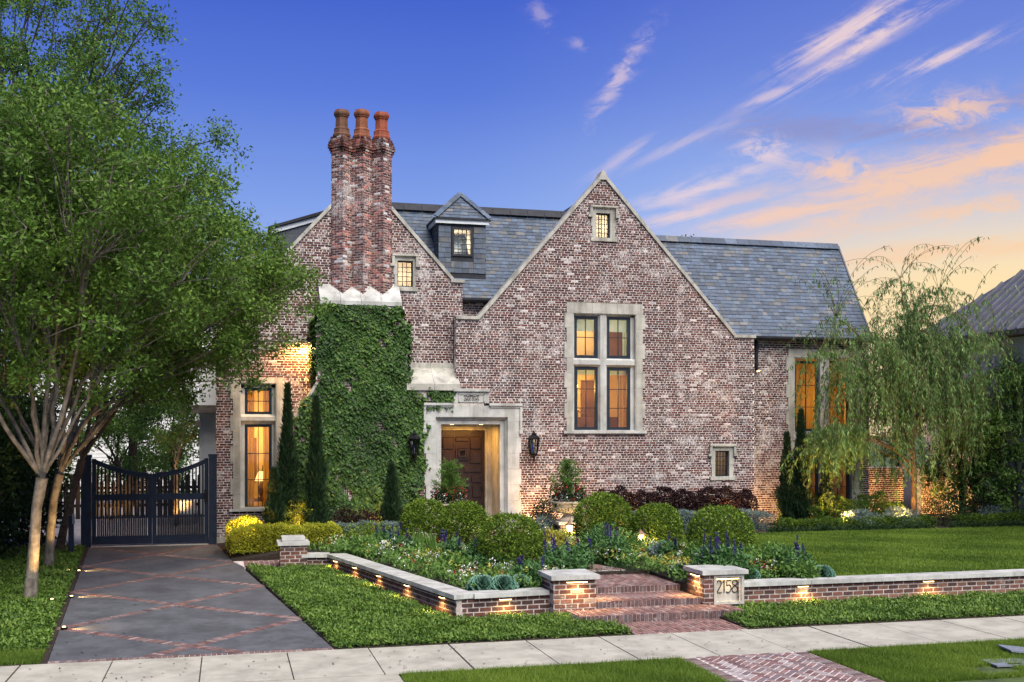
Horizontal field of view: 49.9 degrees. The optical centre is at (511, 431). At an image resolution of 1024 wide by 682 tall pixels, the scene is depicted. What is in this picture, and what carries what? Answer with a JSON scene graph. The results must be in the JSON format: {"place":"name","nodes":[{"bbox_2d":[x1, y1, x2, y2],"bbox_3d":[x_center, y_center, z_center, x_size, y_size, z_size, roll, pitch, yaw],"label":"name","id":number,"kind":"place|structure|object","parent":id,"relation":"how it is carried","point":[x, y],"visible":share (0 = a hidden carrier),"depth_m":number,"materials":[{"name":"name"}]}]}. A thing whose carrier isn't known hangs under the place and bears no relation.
{"place":"outdoors","nodes":[
{"label":"outdoors","id":0,"kind":"place"},
{"bbox_2d":[0,547,88,665],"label":"tree bed","id":1,"kind":"object","parent":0,"point":[46,655],"visible":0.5,"depth_m":18.30,"materials":[{"name":"soil"}]},
{"bbox_2d":[0,353,40,557],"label":"screen shrub","id":2,"kind":"object","parent":1,"relation":"on","point":[15,458],"visible":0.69,"depth_m":25.73,"materials":[{"name":"green plant"}]},
{"bbox_2d":[0,647,46,665],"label":"lawn corner","id":3,"kind":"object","parent":1,"relation":"on","point":[20,657],"visible":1,"depth_m":15.43,"materials":[{"name":"green plant"}]},
{"bbox_2d":[0,544,86,650],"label":"ground cover","id":4,"kind":"object","parent":1,"relation":"on","point":[56,587],"visible":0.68,"depth_m":20.10,"materials":[{"name":"green plant"}]},
{"bbox_2d":[0,277,235,549],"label":"crape myrtle","id":5,"kind":"object","parent":1,"relation":"on","point":[63,528],"visible":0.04,"depth_m":27.23,"materials":[{"name":"green plant"}]},
{"bbox_2d":[0,62,266,599],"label":"crape myrtle","id":6,"kind":"object","parent":1,"relation":"on","point":[62,262],"visible":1,"depth_m":19.61,"materials":[{"name":"green plant"}]},
{"bbox_2d":[0,169,336,566],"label":"crape myrtle","id":7,"kind":"object","parent":1,"relation":"on","point":[235,339],"visible":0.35,"depth_m":24.42,"materials":[{"name":"green plant"}]},
{"bbox_2d":[8,499,208,547],"bbox_3d":[-14.854,2.995,38.766,8.650,0.001,21.500,0,0,-14],"label":"court","id":8,"kind":"object","parent":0,"point":[77,532],"visible":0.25,"depth_m":33.53,"materials":[{"name":"grey concrete"}]},
{"bbox_2d":[0,474,198,518],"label":"board fence","id":9,"kind":"object","parent":8,"relation":"on","point":[77,505],"visible":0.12,"depth_m":37.91,"materials":[{"name":"brown wood"}]},
{"bbox_2d":[59,376,168,503],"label":"evergreen tree","id":10,"kind":"object","parent":8,"relation":"on","point":[122,421],"visible":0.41,"depth_m":43.15,"materials":[{"name":"green plant"}]},
{"bbox_2d":[0,0,253,384],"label":"oak tree","id":11,"kind":"object","parent":8,"relation":"on","point":[85,58],"visible":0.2,"depth_m":31.80,"materials":[{"name":"green plant"}]},
{"bbox_2d":[100,424,194,491],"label":"evergreen tree","id":12,"kind":"object","parent":8,"relation":"on","point":[142,467],"visible":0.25,"depth_m":46.13,"materials":[{"name":"green plant"}]},
{"bbox_2d":[120,348,198,509],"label":"evergreen tree","id":13,"kind":"object","parent":8,"relation":"on","point":[157,415],"visible":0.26,"depth_m":41.91,"materials":[{"name":"green plant"}]},
{"bbox_2d":[149,393,198,525],"bbox_3d":[-10.500,0.868,35.177,1.894,4.266,2.179,0,0,40],"label":"court tree","id":14,"kind":"object","parent":8,"relation":"on","point":[178,434],"visible":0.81,"depth_m":34.85,"materials":[{"name":"green plant"}]},
{"bbox_2d":[48,544,333,663],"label":"driveway","id":15,"kind":"structure","parent":0,"point":[230,611],"depth_m":19.16,"materials":[{"name":"grey concrete"}]},
{"bbox_2d":[216,541,278,560],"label":"mulch slope","id":16,"kind":"structure","parent":0,"point":[261,555],"depth_m":26.20,"materials":[{"name":"soil"}]},
{"bbox_2d":[224,514,287,550],"bbox_3d":[-6.396,2.524,27.600,1.601,0.872,1.328,0,0,-14],"label":"golden hedge","id":17,"kind":"object","parent":16,"relation":"on","point":[241,520],"visible":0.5,"depth_m":27.15,"materials":[{"name":"yellow plant"}]},
{"bbox_2d":[262,466,287,538],"bbox_3d":[-6.014,1.881,27.955,0.711,2.037,0.734,0,0,-14],"label":"cypress","id":18,"kind":"object","parent":16,"relation":"on","point":[274,510],"visible":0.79,"depth_m":27.85,"materials":[{"name":"green plant"}]},
{"bbox_2d":[264,674,402,681],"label":"drive apron","id":19,"kind":"object","parent":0,"point":[387,678],"visible":1,"depth_m":14.20,"materials":[{"name":"concrete"}]},
{"bbox_2d":[245,562,634,649],"bbox_3d":[-2.015,3.079,20.905,4.703,0.367,9.686,0,0,-22],"label":"ground cover","id":20,"kind":"object","parent":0,"point":[334,612],"visible":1,"depth_m":18.14,"materials":[{"name":"green plant"}]},
{"bbox_2d":[276,535,309,566],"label":"brick pier","id":21,"kind":"structure","parent":20,"relation":"on","point":[292,548],"depth_m":24.47,"materials":[{"name":"brick"}]},
{"bbox_2d":[301,552,549,619],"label":"garden wall","id":22,"kind":"structure","parent":20,"relation":"on","point":[455,601],"depth_m":19.17,"materials":[{"name":"brick"}]},
{"bbox_2d":[538,569,599,613],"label":"brick pier","id":23,"kind":"structure","parent":20,"relation":"on","point":[565,596],"depth_m":18.89,"materials":[{"name":"brick"}]},
{"bbox_2d":[62,437,925,498],"bbox_3d":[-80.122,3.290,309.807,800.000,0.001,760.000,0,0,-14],"label":"ground","id":24,"kind":"structure","parent":0,"point":[888,459],"depth_m":123.73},
{"bbox_2d":[0,376,80,548],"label":"screen shrub","id":25,"kind":"object","parent":24,"relation":"on","point":[24,537],"visible":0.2,"depth_m":28.76,"materials":[{"name":"green plant"}]},
{"bbox_2d":[11,342,198,491],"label":"neighbour house","id":26,"kind":"structure","parent":24,"relation":"on","point":[98,455],"depth_m":58.48,"materials":[{"name":"white paint"}]},
{"bbox_2d":[91,543,208,546],"bbox_3d":[-9.464,3.139,28.927,3.160,0.322,0.250,0,0,-14],"label":"gate threshold","id":27,"kind":"object","parent":24,"relation":"on","point":[150,545],"visible":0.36,"depth_m":28.90,"materials":[{"name":"concrete"}]},
{"bbox_2d":[81,455,91,547],"bbox_3d":[-11.018,1.839,28.468,0.270,2.462,0.230,0,0,-14],"label":"gate post","id":28,"kind":"object","parent":27,"relation":"on","point":[86,507],"visible":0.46,"depth_m":28.38,"materials":[{"name":"metal"}]},
{"bbox_2d":[92,459,151,544],"bbox_3d":[-10.166,1.828,28.688,1.481,2.224,0.100,0,0,-14],"label":"gate leaf","id":29,"kind":"object","parent":28,"relation":"attached to","point":[137,537],"visible":1,"depth_m":28.66,"materials":[{"name":"paint"}]},
{"bbox_2d":[208,454,216,544],"bbox_3d":[-7.957,1.839,29.260,0.230,2.462,0.230,0,0,-14],"label":"gate post","id":30,"kind":"object","parent":27,"relation":"on","point":[212,498],"visible":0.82,"depth_m":29.16,"materials":[{"name":"metal"}]},
{"bbox_2d":[152,458,208,542],"bbox_3d":[-8.745,1.828,29.030,1.418,2.224,0.150,0,0,-14],"label":"gate leaf","id":31,"kind":"object","parent":30,"relation":"attached to","point":[160,528],"visible":1,"depth_m":29.04,"materials":[{"name":"paint"}]},
{"bbox_2d":[567,573,743,622],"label":"brick steps","id":32,"kind":"structure","parent":24,"relation":"on","point":[621,598],"depth_m":19.34,"materials":[{"name":"red brick"}]},
{"bbox_2d":[0,616,1023,681],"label":"sidewalk","id":33,"kind":"structure","parent":0,"point":[297,665],"depth_m":15.83,"materials":[{"name":"concrete"}]},
{"bbox_2d":[0,0,1023,435],"label":"sky","id":34,"kind":"structure","parent":0,"point":[862,127],"materials":[{"name":"blue"}]},
{"bbox_2d":[399,655,735,681],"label":"verge grass","id":35,"kind":"structure","parent":0,"point":[677,669],"depth_m":14.47,"materials":[{"name":"green plant"}]},
{"bbox_2d":[306,477,991,594],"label":"terrace","id":36,"kind":"structure","parent":0,"point":[906,499],"depth_m":22.61,"materials":[{"name":"soil"}]},
{"bbox_2d":[229,521,343,553],"bbox_3d":[-5.493,2.580,26.777,2.739,0.784,0.907,0,0,-14],"label":"golden hedge","id":37,"kind":"object","parent":36,"relation":"on","point":[249,533],"visible":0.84,"depth_m":26.50,"materials":[{"name":"yellow plant"}]},
{"bbox_2d":[275,382,301,531],"bbox_3d":[-5.853,0.789,28.678,0.861,4.222,0.849,0,0,-14],"label":"cypress","id":38,"kind":"object","parent":36,"relation":"on","point":[289,466],"visible":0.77,"depth_m":28.53,"materials":[{"name":"green plant"}]},
{"bbox_2d":[301,394,331,538],"bbox_3d":[-5.073,0.949,28.436,0.830,3.902,0.899,0,0,-14],"label":"cypress","id":39,"kind":"object","parent":36,"relation":"on","point":[316,471],"visible":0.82,"depth_m":28.32,"materials":[{"name":"green plant"}]},
{"bbox_2d":[328,534,390,556],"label":"garden bush","id":40,"kind":"object","parent":36,"relation":"on","point":[355,542],"visible":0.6,"depth_m":24.79,"materials":[{"name":"green plant"}]},
{"bbox_2d":[332,520,407,540],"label":"shrub","id":41,"kind":"object","parent":36,"relation":"on","point":[368,531],"visible":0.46,"depth_m":26.53,"materials":[{"name":"green plant"}]},
{"bbox_2d":[376,462,402,532],"bbox_3d":[-3.209,1.838,29.022,0.813,2.124,0.787,0,0,-14],"label":"cypress","id":42,"kind":"object","parent":36,"relation":"on","point":[392,508],"visible":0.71,"depth_m":28.90,"materials":[{"name":"green plant"}]},
{"bbox_2d":[388,528,420,555],"bbox_3d":[-2.425,2.534,24.761,0.808,0.722,0.820,0,0,18],"label":"salvia","id":43,"kind":"object","parent":36,"relation":"on","point":[404,539],"visible":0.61,"depth_m":24.61,"materials":[{"name":"green plant"}]},
{"bbox_2d":[398,497,450,541],"bbox_3d":[-2.178,2.253,27.295,1.315,1.244,1.355,0,0,-14],"label":"boxwood ball","id":44,"kind":"object","parent":36,"relation":"on","point":[419,519],"visible":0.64,"depth_m":26.98,"materials":[{"name":"green plant"}]},
{"bbox_2d":[307,532,566,589],"bbox_3d":[-1.564,2.674,23.169,3.045,0.590,8.747,0,0,-31],"label":"bedding","id":45,"kind":"object","parent":36,"relation":"on","point":[394,555],"visible":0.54,"depth_m":21.93,"materials":[{"name":"green plant"}]},
{"bbox_2d":[418,553,482,574],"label":"garden bush","id":46,"kind":"object","parent":36,"relation":"on","point":[448,558],"visible":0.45,"depth_m":21.31,"materials":[{"name":"green plant"}]},
{"bbox_2d":[436,528,465,556],"bbox_3d":[-1.252,2.462,23.262,0.742,0.840,0.742,0,0,-14],"label":"salvia","id":47,"kind":"object","parent":36,"relation":"on","point":[454,545],"visible":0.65,"depth_m":23.16,"materials":[{"name":"green plant"}]},
{"bbox_2d":[436,500,489,547],"bbox_3d":[-1.142,2.246,26.152,1.356,1.264,1.326,0,0,-14],"label":"boxwood ball","id":48,"kind":"object","parent":36,"relation":"on","point":[462,518],"visible":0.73,"depth_m":25.85,"materials":[{"name":"green plant"}]},
{"bbox_2d":[465,574,492,590],"bbox_3d":[-0.523,2.675,19.225,0.578,0.350,0.588,0,0,-14],"label":"ornamental kale","id":49,"kind":"object","parent":36,"relation":"on","point":[482,580],"visible":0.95,"depth_m":19.08,"materials":[{"name":"green plant"}]},
{"bbox_2d":[465,550,520,575],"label":"garden bush","id":50,"kind":"object","parent":36,"relation":"on","point":[481,558],"visible":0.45,"depth_m":21.28,"materials":[{"name":"green plant"}]},
{"bbox_2d":[490,574,518,589],"bbox_3d":[-0.158,2.675,19.224,0.575,0.350,0.590,0,0,-14],"label":"ornamental kale","id":51,"kind":"object","parent":36,"relation":"on","point":[506,582],"visible":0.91,"depth_m":19.08,"materials":[{"name":"green plant"}]},
{"bbox_2d":[475,511,545,566],"bbox_3d":[-0.016,2.209,21.716,1.410,1.327,1.338,0,0,-14],"label":"boxwood ball","id":52,"kind":"object","parent":36,"relation":"on","point":[515,550],"visible":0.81,"depth_m":21.42,"materials":[{"name":"green plant"}]},
{"bbox_2d":[508,554,555,584],"bbox_3d":[0.364,2.569,20.229,0.912,0.678,0.945,0,0,-14],"label":"salvia","id":53,"kind":"object","parent":36,"relation":"on","point":[534,569],"visible":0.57,"depth_m":20.04,"materials":[{"name":"green plant"}]},
{"bbox_2d":[192,109,872,542],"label":"brick house","id":54,"kind":"structure","parent":36,"relation":"on","point":[602,335],"depth_m":31.72,"materials":[{"name":"brick"}]},
{"bbox_2d":[245,424,271,506],"bbox_3d":[-6.884,0.958,29.842,0.717,2.294,0.070,0,0,-14],"label":"window","id":55,"kind":"structure","parent":54,"relation":"in","point":[246,425],"depth_m":29.80,"materials":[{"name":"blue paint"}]},
{"bbox_2d":[293,303,455,522],"bbox_3d":[-3.759,-0.407,30.064,4.493,6.098,0.816,0,0,-14],"label":"ivy","id":56,"kind":"object","parent":54,"relation":"attached to","point":[380,400],"visible":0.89,"depth_m":29.76,"materials":[{"name":"green plant"}]},
{"bbox_2d":[452,227,472,256],"bbox_3d":[-1.432,-5.445,31.655,0.602,0.820,0.070,0,0,-14],"label":"window","id":57,"kind":"structure","parent":54,"relation":"in","point":[453,228],"depth_m":31.64,"materials":[{"name":"metal"}]},
{"bbox_2d":[441,430,484,525],"bbox_3d":[-1.445,1.362,31.821,1.364,2.795,0.161,0,0,-14],"label":"door","id":58,"kind":"structure","parent":54,"relation":"in","point":[467,446],"depth_m":31.88,"materials":[{"name":"brown wood"}]},
{"bbox_2d":[574,316,597,357],"bbox_3d":[2.114,-2.706,31.704,0.716,1.212,0.070,0,0,-14],"label":"window","id":59,"kind":"structure","parent":54,"relation":"in","point":[585,318],"depth_m":31.69,"materials":[{"name":"blue paint"}]},
{"bbox_2d":[574,367,597,429],"bbox_3d":[2.129,-0.943,31.708,0.716,1.828,0.070,0,0,-14],"label":"window","id":60,"kind":"structure","parent":54,"relation":"in","point":[595,369],"depth_m":31.71,"materials":[{"name":"blue paint"}]},
{"bbox_2d":[581,381,593,416],"bbox_3d":[1.811,-0.686,34.399,2.115,2.000,0.060,0,0,-14],"label":"inner door","id":61,"kind":"structure","parent":54,"relation":"in","point":[589,384],"depth_m":34.52,"materials":[{"name":"brown wood"}]},
{"bbox_2d":[607,317,629,358],"bbox_3d":[3.078,-2.713,31.953,0.727,1.221,0.070,0,0,-14],"label":"window","id":62,"kind":"structure","parent":54,"relation":"in","point":[627,319],"depth_m":31.95,"materials":[{"name":"blue paint"}]},
{"bbox_2d":[607,367,629,429],"bbox_3d":[3.081,-0.939,31.954,0.720,1.821,0.070,0,0,-14],"label":"window","id":63,"kind":"structure","parent":54,"relation":"in","point":[609,369],"depth_m":31.94,"materials":[{"name":"blue paint"}]},
{"bbox_2d":[529,496,558,529],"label":"shrub","id":64,"kind":"object","parent":36,"relation":"on","point":[542,506],"visible":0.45,"depth_m":29.48,"materials":[{"name":"green plant"}]},
{"bbox_2d":[537,530,590,569],"bbox_3d":[0.948,2.404,20.900,1.087,1.039,1.103,0,0,-14],"label":"salvia","id":65,"kind":"object","parent":36,"relation":"on","point":[558,557],"visible":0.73,"depth_m":20.73,"materials":[{"name":"green plant"}]},
{"bbox_2d":[551,520,585,539],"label":"urn pier","id":66,"kind":"structure","parent":36,"relation":"on","point":[561,525],"depth_m":28.28,"materials":[{"name":"brick"}]},
{"bbox_2d":[549,500,583,521],"bbox_3d":[1.455,2.065,28.574,0.964,0.520,0.964,0,0,-14],"label":"stone urn","id":67,"kind":"object","parent":66,"relation":"on","point":[565,509],"visible":0.68,"depth_m":28.28,"materials":[{"name":"beige stone"}]},
{"bbox_2d":[549,457,587,507],"bbox_3d":[1.451,1.337,28.554,1.093,1.389,1.062,0,0,-14],"label":"urn planting","id":68,"kind":"object","parent":67,"relation":"in","point":[568,492],"visible":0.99,"depth_m":28.46,"materials":[{"name":"green plant"}]},
{"bbox_2d":[575,520,626,555],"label":"garden bush","id":69,"kind":"object","parent":36,"relation":"on","point":[595,536],"visible":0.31,"depth_m":24.70,"materials":[{"name":"green plant"}]},
{"bbox_2d":[571,491,633,541],"bbox_3d":[2.217,2.146,26.544,1.498,1.457,1.525,0,0,-14],"label":"boxwood ball","id":70,"kind":"object","parent":36,"relation":"on","point":[580,517],"visible":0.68,"depth_m":26.24,"materials":[{"name":"green plant"}]},
{"bbox_2d":[592,522,632,563],"bbox_3d":[2.120,2.388,23.251,0.900,0.949,0.949,0,0,-14],"label":"salvia","id":71,"kind":"object","parent":36,"relation":"on","point":[608,540],"visible":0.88,"depth_m":23.11,"materials":[{"name":"green plant"}]},
{"bbox_2d":[630,501,684,544],"bbox_3d":[3.439,2.268,26.072,1.273,1.211,1.291,0,0,-14],"label":"boxwood ball","id":72,"kind":"object","parent":36,"relation":"on","point":[671,513],"visible":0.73,"depth_m":25.75,"materials":[{"name":"green plant"}]},
{"bbox_2d":[507,529,810,580],"bbox_3d":[2.394,2.669,24.276,3.764,0.595,9.020,0,0,-23],"label":"bedding","id":73,"kind":"object","parent":36,"relation":"on","point":[648,562],"visible":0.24,"depth_m":22.32,"materials":[{"name":"green plant"}]},
{"bbox_2d":[518,526,776,570],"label":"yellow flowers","id":74,"kind":"object","parent":73,"relation":"on","point":[653,557],"visible":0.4,"depth_m":22.66,"materials":[{"name":"green plant"}]},
{"bbox_2d":[590,484,759,529],"bbox_3d":[4.689,2.199,31.629,5.052,1.362,0.815,0,0,-14],"label":"plum hedge","id":75,"kind":"object","parent":36,"relation":"on","point":[685,501],"visible":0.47,"depth_m":31.58,"materials":[{"name":"purple plant"}]},
{"bbox_2d":[624,508,775,531],"bbox_3d":[5.250,2.503,30.852,4.430,0.748,0.897,0,0,-14],"label":"grey hedge","id":76,"kind":"object","parent":36,"relation":"on","point":[756,515],"visible":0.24,"depth_m":30.97,"materials":[{"name":"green plant"}]},
{"bbox_2d":[689,532,735,564],"bbox_3d":[3.766,2.403,20.734,0.884,1.034,0.913,0,0,5],"label":"salvia","id":77,"kind":"object","parent":36,"relation":"on","point":[703,557],"visible":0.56,"depth_m":20.58,"materials":[{"name":"green plant"}]},
{"bbox_2d":[684,502,757,565],"bbox_3d":[4.303,2.160,22.674,1.488,1.421,1.493,0,0,-14],"label":"boxwood ball","id":78,"kind":"object","parent":36,"relation":"on","point":[730,511],"visible":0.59,"depth_m":22.40,"materials":[{"name":"green plant"}]},
{"bbox_2d":[708,531,757,579],"bbox_3d":[4.108,2.388,20.598,0.986,0.990,0.980,0,0,14],"label":"salvia","id":79,"kind":"object","parent":36,"relation":"on","point":[733,553],"visible":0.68,"depth_m":20.45,"materials":[{"name":"green plant"}]},
{"bbox_2d":[773,431,798,525],"bbox_3d":[8.072,1.425,32.375,0.820,2.950,0.785,0,0,-14],"label":"cypress","id":80,"kind":"object","parent":36,"relation":"on","point":[784,492],"visible":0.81,"depth_m":32.23,"materials":[{"name":"green plant"}]},
{"bbox_2d":[757,535,816,575],"bbox_3d":[5.354,2.452,21.480,1.204,0.900,1.199,0,0,-14],"label":"salvia","id":81,"kind":"object","parent":36,"relation":"on","point":[800,555],"visible":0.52,"depth_m":21.27,"materials":[{"name":"green plant"}]},
{"bbox_2d":[782,558,822,578],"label":"garden bush","id":82,"kind":"object","parent":36,"relation":"on","point":[799,569],"visible":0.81,"depth_m":20.61,"materials":[{"name":"green plant"}]},
{"bbox_2d":[792,408,814,519],"bbox_3d":[8.474,1.083,32.346,0.862,3.634,0.861,0,0,-14],"label":"cypress","id":83,"kind":"object","parent":36,"relation":"on","point":[804,497],"visible":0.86,"depth_m":32.21,"materials":[{"name":"green plant"}]},
{"bbox_2d":[816,463,838,520],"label":"cypress","id":84,"kind":"object","parent":36,"relation":"on","point":[826,488],"visible":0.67,"depth_m":32.22,"materials":[{"name":"green plant"}]},
{"bbox_2d":[662,525,1023,578],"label":"lawn","id":85,"kind":"structure","parent":36,"relation":"on","point":[762,577],"depth_m":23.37,"materials":[{"name":"green plant"}]},
{"bbox_2d":[745,539,802,576],"bbox_3d":[5.038,2.528,21.446,1.464,0.820,1.418,0,0,-14],"label":"garden bush","id":86,"kind":"object","parent":85,"relation":"on","point":[760,554],"visible":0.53,"depth_m":21.24,"materials":[{"name":"green plant"}]},
{"bbox_2d":[766,520,932,532],"bbox_3d":[9.480,2.765,30.841,5.146,0.461,0.498,0,0,-14],"label":"liriope edging","id":87,"kind":"object","parent":36,"relation":"on","point":[840,527],"visible":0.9,"depth_m":30.76,"materials":[{"name":"green plant"}]},
{"bbox_2d":[771,514,937,530],"bbox_3d":[9.813,2.624,31.410,5.148,0.493,0.596,0,0,-14],"label":"box edging","id":88,"kind":"object","parent":36,"relation":"on","point":[845,520],"visible":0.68,"depth_m":31.24,"materials":[{"name":"green plant"}]},
{"bbox_2d":[805,490,906,526],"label":"flowering shrubs","id":89,"kind":"object","parent":36,"relation":"on","point":[867,503],"visible":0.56,"depth_m":32.48,"materials":[{"name":"green plant"}]},
{"bbox_2d":[744,569,1023,602],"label":"garden wall","id":90,"kind":"structure","parent":36,"relation":"on","point":[773,590],"depth_m":20.69,"materials":[{"name":"brick"}]},
{"bbox_2d":[869,321,925,469],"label":"evergreen tree","id":91,"kind":"object","parent":36,"relation":"on","point":[898,463],"visible":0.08,"depth_m":43.09,"materials":[{"name":"green plant"}]},
{"bbox_2d":[777,236,1023,515],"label":"weeping willow","id":92,"kind":"object","parent":36,"relation":"on","point":[909,380],"visible":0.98,"depth_m":32.46,"materials":[{"name":"green plant"}]},
{"bbox_2d":[869,467,943,513],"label":"boundary wall","id":93,"kind":"structure","parent":36,"relation":"on","point":[873,487],"depth_m":36.79,"materials":[{"name":"brick"}]},
{"bbox_2d":[910,493,972,526],"bbox_3d":[12.704,2.329,32.645,1.760,1.100,1.622,0,0,-14],"label":"shrub","id":94,"kind":"object","parent":36,"relation":"on","point":[941,509],"visible":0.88,"depth_m":32.51,"materials":[{"name":"green plant"}]},
{"bbox_2d":[907,380,1011,515],"bbox_3d":[14.217,0.631,34.874,3.179,4.774,3.365,0,0,22],"label":"evergreen tree","id":95,"kind":"object","parent":36,"relation":"on","point":[959,482],"visible":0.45,"depth_m":34.73,"materials":[{"name":"green plant"}]},
{"bbox_2d":[947,519,1023,527],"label":"liriope edging","id":96,"kind":"object","parent":36,"relation":"on","point":[1013,523],"visible":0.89,"depth_m":31.89,"materials":[{"name":"green plant"}]},
{"bbox_2d":[951,511,1023,525],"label":"box edging","id":97,"kind":"object","parent":36,"relation":"on","point":[987,518],"visible":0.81,"depth_m":32.42,"materials":[{"name":"green plant"}]},
{"bbox_2d":[955,354,1023,520],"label":"evergreen tree","id":98,"kind":"object","parent":36,"relation":"on","point":[1012,478],"visible":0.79,"depth_m":33.30,"materials":[{"name":"green plant"}]},
{"bbox_2d":[618,618,747,634],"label":"walk","id":99,"kind":"structure","parent":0,"point":[676,626],"depth_m":18.00,"materials":[{"name":"brick"}]},
{"bbox_2d":[683,651,884,681],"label":"herringbone walk","id":100,"kind":"structure","parent":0,"point":[803,666],"depth_m":14.84,"materials":[{"name":"brick"}]},
{"bbox_2d":[720,589,1023,628],"bbox_3d":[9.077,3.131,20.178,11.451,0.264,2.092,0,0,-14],"label":"ground cover","id":101,"kind":"object","parent":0,"point":[980,603],"visible":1,"depth_m":19.22,"materials":[{"name":"green plant"}]},
{"bbox_2d":[683,564,748,606],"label":"brick pier","id":102,"kind":"structure","parent":101,"relation":"on","point":[708,586],"depth_m":19.64,"materials":[{"name":"brick"}]},
{"bbox_2d":[808,636,1023,681],"bbox_3d":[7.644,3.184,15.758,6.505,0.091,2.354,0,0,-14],"label":"verge grass","id":103,"kind":"structure","parent":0,"point":[948,661],"depth_m":15.32,"materials":[{"name":"green plant"}]},
{"bbox_2d":[918,269,1023,513],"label":"neighbour house","id":104,"kind":"structure","parent":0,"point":[1000,303],"depth_m":34.99,"materials":[{"name":"white paint"}]},
{"bbox_3d":[-1.596,2.086,28.095,0.964,0.520,0.964,0,0,-14],"label":"stone urn","id":105,"kind":"object","parent":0,"visible":0},
{"bbox_2d":[430,458,469,509],"bbox_3d":[-1.593,1.316,28.103,1.085,1.402,1.035,0,0,39],"label":"urn planting","id":106,"kind":"object","parent":105,"relation":"in","point":[446,492],"visible":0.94,"depth_m":27.98,"materials":[{"name":"green plant"}]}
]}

